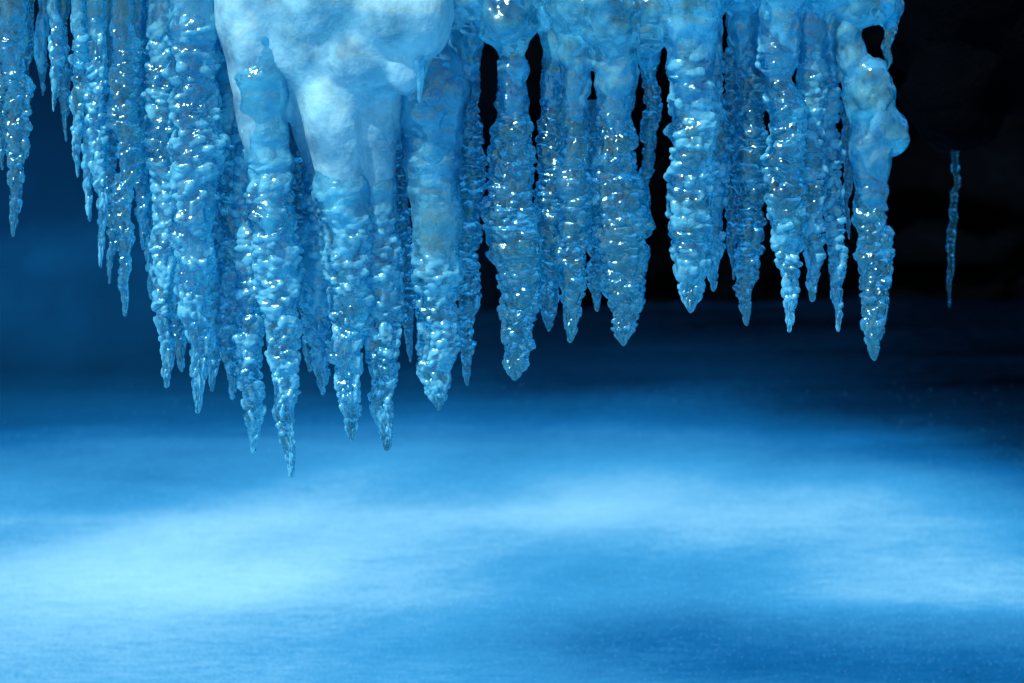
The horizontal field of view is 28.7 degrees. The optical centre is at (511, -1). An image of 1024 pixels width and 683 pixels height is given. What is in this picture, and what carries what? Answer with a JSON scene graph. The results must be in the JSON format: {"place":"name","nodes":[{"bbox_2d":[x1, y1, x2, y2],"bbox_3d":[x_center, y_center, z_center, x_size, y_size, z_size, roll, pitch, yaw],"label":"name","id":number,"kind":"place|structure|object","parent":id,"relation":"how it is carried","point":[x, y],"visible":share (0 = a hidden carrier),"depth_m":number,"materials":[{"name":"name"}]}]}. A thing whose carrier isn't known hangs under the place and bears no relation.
{"place":"outdoors","nodes":[
{"label":"outdoors","id":0,"kind":"place"},
{"bbox_2d":[0,297,1023,682],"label":"rushing water","id":1,"kind":"structure","parent":0,"point":[808,399],"depth_m":9.20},
{"bbox_2d":[0,0,151,330],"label":"waterfall","id":2,"kind":"structure","parent":1,"relation":"on","point":[52,273],"depth_m":12.36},
{"bbox_2d":[297,12,1023,310],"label":"rock wall","id":3,"kind":"structure","parent":1,"relation":"in","point":[989,252],"depth_m":15.61,"materials":[{"name":"black stone"}]},
{"bbox_2d":[1,381,1022,682],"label":"water spray","id":4,"kind":"object","parent":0,"point":[501,557],"visible":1,"depth_m":7.64,"materials":[{"name":"blue"}]},
{"bbox_2d":[168,0,909,181],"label":"ice shelf","id":5,"kind":"object","parent":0,"point":[611,44],"visible":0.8,"depth_m":4.94,"materials":[{"name":"blue ice"}]},
{"bbox_2d":[0,61,7,169],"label":"icicle","id":6,"kind":"object","parent":5,"relation":"hanging from","point":[3,94],"visible":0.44,"depth_m":5.14,"materials":[{"name":"blue ice"}]},
{"bbox_2d":[0,0,35,236],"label":"icicle","id":7,"kind":"object","parent":5,"relation":"hanging from","point":[14,41],"visible":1,"depth_m":5.03,"materials":[{"name":"blue ice"}]},
{"bbox_2d":[23,0,34,74],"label":"icicle","id":8,"kind":"object","parent":5,"relation":"hanging from","point":[28,55],"visible":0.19,"depth_m":5.19,"materials":[{"name":"blue ice"}]},
{"bbox_2d":[34,0,49,94],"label":"icicle","id":9,"kind":"object","parent":5,"relation":"hanging from","point":[42,30],"visible":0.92,"depth_m":5.09,"materials":[{"name":"blue ice"}]},
{"bbox_2d":[47,0,66,111],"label":"icicle","id":10,"kind":"object","parent":5,"relation":"hanging from","point":[57,48],"visible":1,"depth_m":5.01,"materials":[{"name":"blue ice"}]},
{"bbox_2d":[57,0,72,141],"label":"icicle","id":11,"kind":"object","parent":5,"relation":"hanging from","point":[64,9],"visible":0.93,"depth_m":5.05,"materials":[{"name":"blue ice"}]},
{"bbox_2d":[68,0,90,177],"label":"icicle","id":12,"kind":"object","parent":5,"relation":"hanging from","point":[78,59],"visible":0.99,"depth_m":4.99,"materials":[{"name":"blue ice"}]},
{"bbox_2d":[81,0,92,221],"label":"icicle","id":13,"kind":"object","parent":5,"relation":"hanging from","point":[87,178],"visible":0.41,"depth_m":5.04,"materials":[{"name":"blue ice"}]},
{"bbox_2d":[84,0,109,267],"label":"icicle","id":14,"kind":"object","parent":5,"relation":"hanging from","point":[98,90],"visible":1,"depth_m":4.97,"materials":[{"name":"blue ice"}]},
{"bbox_2d":[105,0,118,283],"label":"icicle","id":15,"kind":"object","parent":5,"relation":"hanging from","point":[111,231],"visible":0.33,"depth_m":5.05,"materials":[{"name":"blue ice"}]},
{"bbox_2d":[105,0,144,316],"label":"icicle","id":16,"kind":"object","parent":5,"relation":"hanging from","point":[124,86],"visible":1,"depth_m":4.93,"materials":[{"name":"blue ice"}]},
{"bbox_2d":[134,0,151,249],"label":"icicle","id":17,"kind":"object","parent":5,"relation":"hanging from","point":[143,196],"visible":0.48,"depth_m":5.03,"materials":[{"name":"blue ice"}]},
{"bbox_2d":[144,0,154,299],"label":"icicle","id":18,"kind":"object","parent":5,"relation":"hanging from","point":[149,265],"visible":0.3,"depth_m":5.07,"materials":[{"name":"blue ice"}]},
{"bbox_2d":[140,0,178,387],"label":"icicle","id":19,"kind":"object","parent":5,"relation":"hanging from","point":[157,89],"visible":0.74,"depth_m":4.94,"materials":[{"name":"blue ice"}]},
{"bbox_2d":[172,296,187,371],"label":"icicle","id":20,"kind":"object","parent":5,"relation":"hanging from","point":[181,339],"visible":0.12,"depth_m":5.03,"materials":[{"name":"blue ice"}]},
{"bbox_2d":[161,0,230,413],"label":"icicle","id":21,"kind":"object","parent":5,"relation":"hanging from","point":[199,142],"visible":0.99,"depth_m":4.88,"materials":[{"name":"blue ice"}]},
{"bbox_2d":[208,75,225,391],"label":"icicle","id":22,"kind":"object","parent":5,"relation":"hanging from","point":[218,235],"visible":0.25,"depth_m":5.04,"materials":[{"name":"blue ice"}]},
{"bbox_2d":[217,75,238,399],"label":"icicle","id":23,"kind":"object","parent":5,"relation":"hanging from","point":[229,324],"visible":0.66,"depth_m":4.99,"materials":[{"name":"blue ice"}]},
{"bbox_2d":[227,115,266,453],"bbox_3d":[-0.652,0.640,4.979,0.114,0.981,0.092,0,0,0],"label":"icicle","id":24,"kind":"object","parent":5,"relation":"hanging from","point":[247,337],"visible":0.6,"depth_m":4.95,"materials":[{"name":"blue ice"}]},
{"bbox_2d":[214,0,453,186],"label":"frosted ice mass","id":25,"kind":"object","parent":5,"relation":"attached to","point":[346,67],"visible":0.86,"depth_m":4.83,"materials":[{"name":"ice"}]},
{"bbox_2d":[234,37,303,477],"bbox_3d":[-0.603,0.561,4.901,0.184,1.220,0.140,0,0,0],"label":"icicle","id":26,"kind":"object","parent":25,"relation":"hanging from","point":[273,216],"visible":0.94,"depth_m":4.86,"materials":[{"name":"blue ice"}]},
{"bbox_2d":[287,122,312,371],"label":"icicle","id":27,"kind":"object","parent":25,"relation":"hanging from","point":[298,172],"visible":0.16,"depth_m":5.04,"materials":[{"name":"blue ice"}]},
{"bbox_2d":[296,162,331,394],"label":"icicle","id":28,"kind":"object","parent":25,"relation":"hanging from","point":[315,307],"visible":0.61,"depth_m":4.97,"materials":[{"name":"blue ice"}]},
{"bbox_2d":[311,171,375,440],"bbox_3d":[-0.418,0.616,4.919,0.174,0.937,0.150,0,0,0],"label":"icicle","id":29,"kind":"object","parent":25,"relation":"hanging from","point":[345,216],"visible":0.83,"depth_m":4.88,"materials":[{"name":"blue ice"}]},
{"bbox_2d":[363,175,405,450],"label":"icicle","id":30,"kind":"object","parent":25,"relation":"hanging from","point":[381,340],"visible":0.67,"depth_m":4.93,"materials":[{"name":"blue ice"}]},
{"bbox_2d":[413,60,426,104],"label":"icicle","id":31,"kind":"object","parent":25,"relation":"hanging from","point":[419,67],"visible":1,"depth_m":4.79,"materials":[{"name":"blue ice"}]},
{"bbox_2d":[394,150,415,361],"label":"icicle","id":32,"kind":"object","parent":5,"relation":"hanging from","point":[404,228],"visible":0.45,"depth_m":5.10,"materials":[{"name":"blue ice"}]},
{"bbox_2d":[401,109,465,410],"bbox_3d":[-0.199,0.629,4.970,0.173,0.785,0.157,0,0,0],"label":"icicle","id":33,"kind":"object","parent":5,"relation":"hanging from","point":[437,264],"visible":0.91,"depth_m":4.93,"materials":[{"name":"blue ice"}]},
{"bbox_2d":[457,60,487,385],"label":"icicle","id":34,"kind":"object","parent":5,"relation":"hanging from","point":[472,184],"visible":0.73,"depth_m":5.06,"materials":[{"name":"blue ice"}]},
{"bbox_2d":[480,60,544,380],"bbox_3d":[0.001,0.551,5.000,0.161,0.802,0.139,0,0,0],"label":"icicle","id":35,"kind":"object","parent":5,"relation":"hanging from","point":[510,215],"visible":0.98,"depth_m":4.96,"materials":[{"name":"blue ice"}]},
{"bbox_2d":[533,70,563,331],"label":"icicle","id":36,"kind":"object","parent":5,"relation":"hanging from","point":[548,138],"visible":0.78,"depth_m":5.02,"materials":[{"name":"blue ice"}]},
{"bbox_2d":[554,67,592,342],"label":"icicle","id":37,"kind":"object","parent":5,"relation":"hanging from","point":[574,187],"visible":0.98,"depth_m":4.97,"materials":[{"name":"blue ice"}]},
{"bbox_2d":[586,100,601,311],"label":"icicle","id":38,"kind":"object","parent":5,"relation":"hanging from","point":[593,267],"visible":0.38,"depth_m":5.08,"materials":[{"name":"blue ice"}]},
{"bbox_2d":[590,94,655,345],"bbox_3d":[0.276,0.507,5.002,0.169,0.715,0.137,0,0,0],"label":"icicle","id":39,"kind":"object","parent":5,"relation":"hanging from","point":[623,226],"visible":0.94,"depth_m":4.96,"materials":[{"name":"blue ice"}]},
{"bbox_2d":[638,68,662,213],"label":"icicle","id":40,"kind":"object","parent":5,"relation":"hanging from","point":[651,118],"visible":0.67,"depth_m":5.06,"materials":[{"name":"blue ice"}]},
{"bbox_2d":[663,44,721,312],"bbox_3d":[0.445,0.411,4.941,0.146,0.724,0.137,0,0,0],"label":"icicle","id":41,"kind":"object","parent":5,"relation":"hanging from","point":[691,131],"visible":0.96,"depth_m":4.90,"materials":[{"name":"blue ice"}]},
{"bbox_2d":[707,20,734,291],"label":"icicle","id":42,"kind":"object","parent":5,"relation":"hanging from","point":[725,143],"visible":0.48,"depth_m":5.00,"materials":[{"name":"blue ice"}]},
{"bbox_2d":[722,14,739,279],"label":"icicle","id":43,"kind":"object","parent":5,"relation":"hanging from","point":[731,98],"visible":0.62,"depth_m":5.07,"materials":[{"name":"blue ice"}]},
{"bbox_2d":[731,28,768,325],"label":"icicle","id":44,"kind":"object","parent":5,"relation":"hanging from","point":[750,138],"visible":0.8,"depth_m":5.02,"materials":[{"name":"blue ice"}]},
{"bbox_2d":[755,4,809,331],"bbox_3d":[0.668,0.387,4.947,0.135,0.874,0.106,0,0,0],"label":"icicle","id":45,"kind":"object","parent":5,"relation":"hanging from","point":[783,162],"visible":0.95,"depth_m":4.92,"materials":[{"name":"blue ice"}]},
{"bbox_2d":[795,9,828,301],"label":"icicle","id":46,"kind":"object","parent":5,"relation":"hanging from","point":[812,76],"visible":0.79,"depth_m":4.97,"materials":[{"name":"blue ice"}]},
{"bbox_2d":[822,68,848,331],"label":"icicle","id":47,"kind":"object","parent":5,"relation":"hanging from","point":[834,212],"visible":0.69,"depth_m":5.03,"materials":[{"name":"blue ice"}]},
{"bbox_2d":[840,87,852,238],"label":"icicle","id":48,"kind":"object","parent":5,"relation":"hanging from","point":[845,140],"visible":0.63,"depth_m":5.07,"materials":[{"name":"blue ice"}]},
{"bbox_2d":[850,110,894,360],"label":"icicle","id":49,"kind":"object","parent":5,"relation":"hanging from","point":[873,255],"visible":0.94,"depth_m":4.96,"materials":[{"name":"blue ice"}]},
{"bbox_2d":[881,23,897,68],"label":"icicle","id":50,"kind":"object","parent":5,"relation":"hanging from","point":[891,31],"visible":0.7,"depth_m":4.99,"materials":[{"name":"blue ice"}]},
{"bbox_3d":[2.131,-0.158,6.686,2.053,1.277,1.368,0,0,0],"label":"rock ledge","id":51,"kind":"object","parent":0,"visible":0},
{"bbox_2d":[946,150,960,307],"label":"icicle","id":52,"kind":"object","parent":51,"relation":"hanging from","point":[953,216],"visible":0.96,"depth_m":6.19,"materials":[{"name":"blue ice"}]}
]}

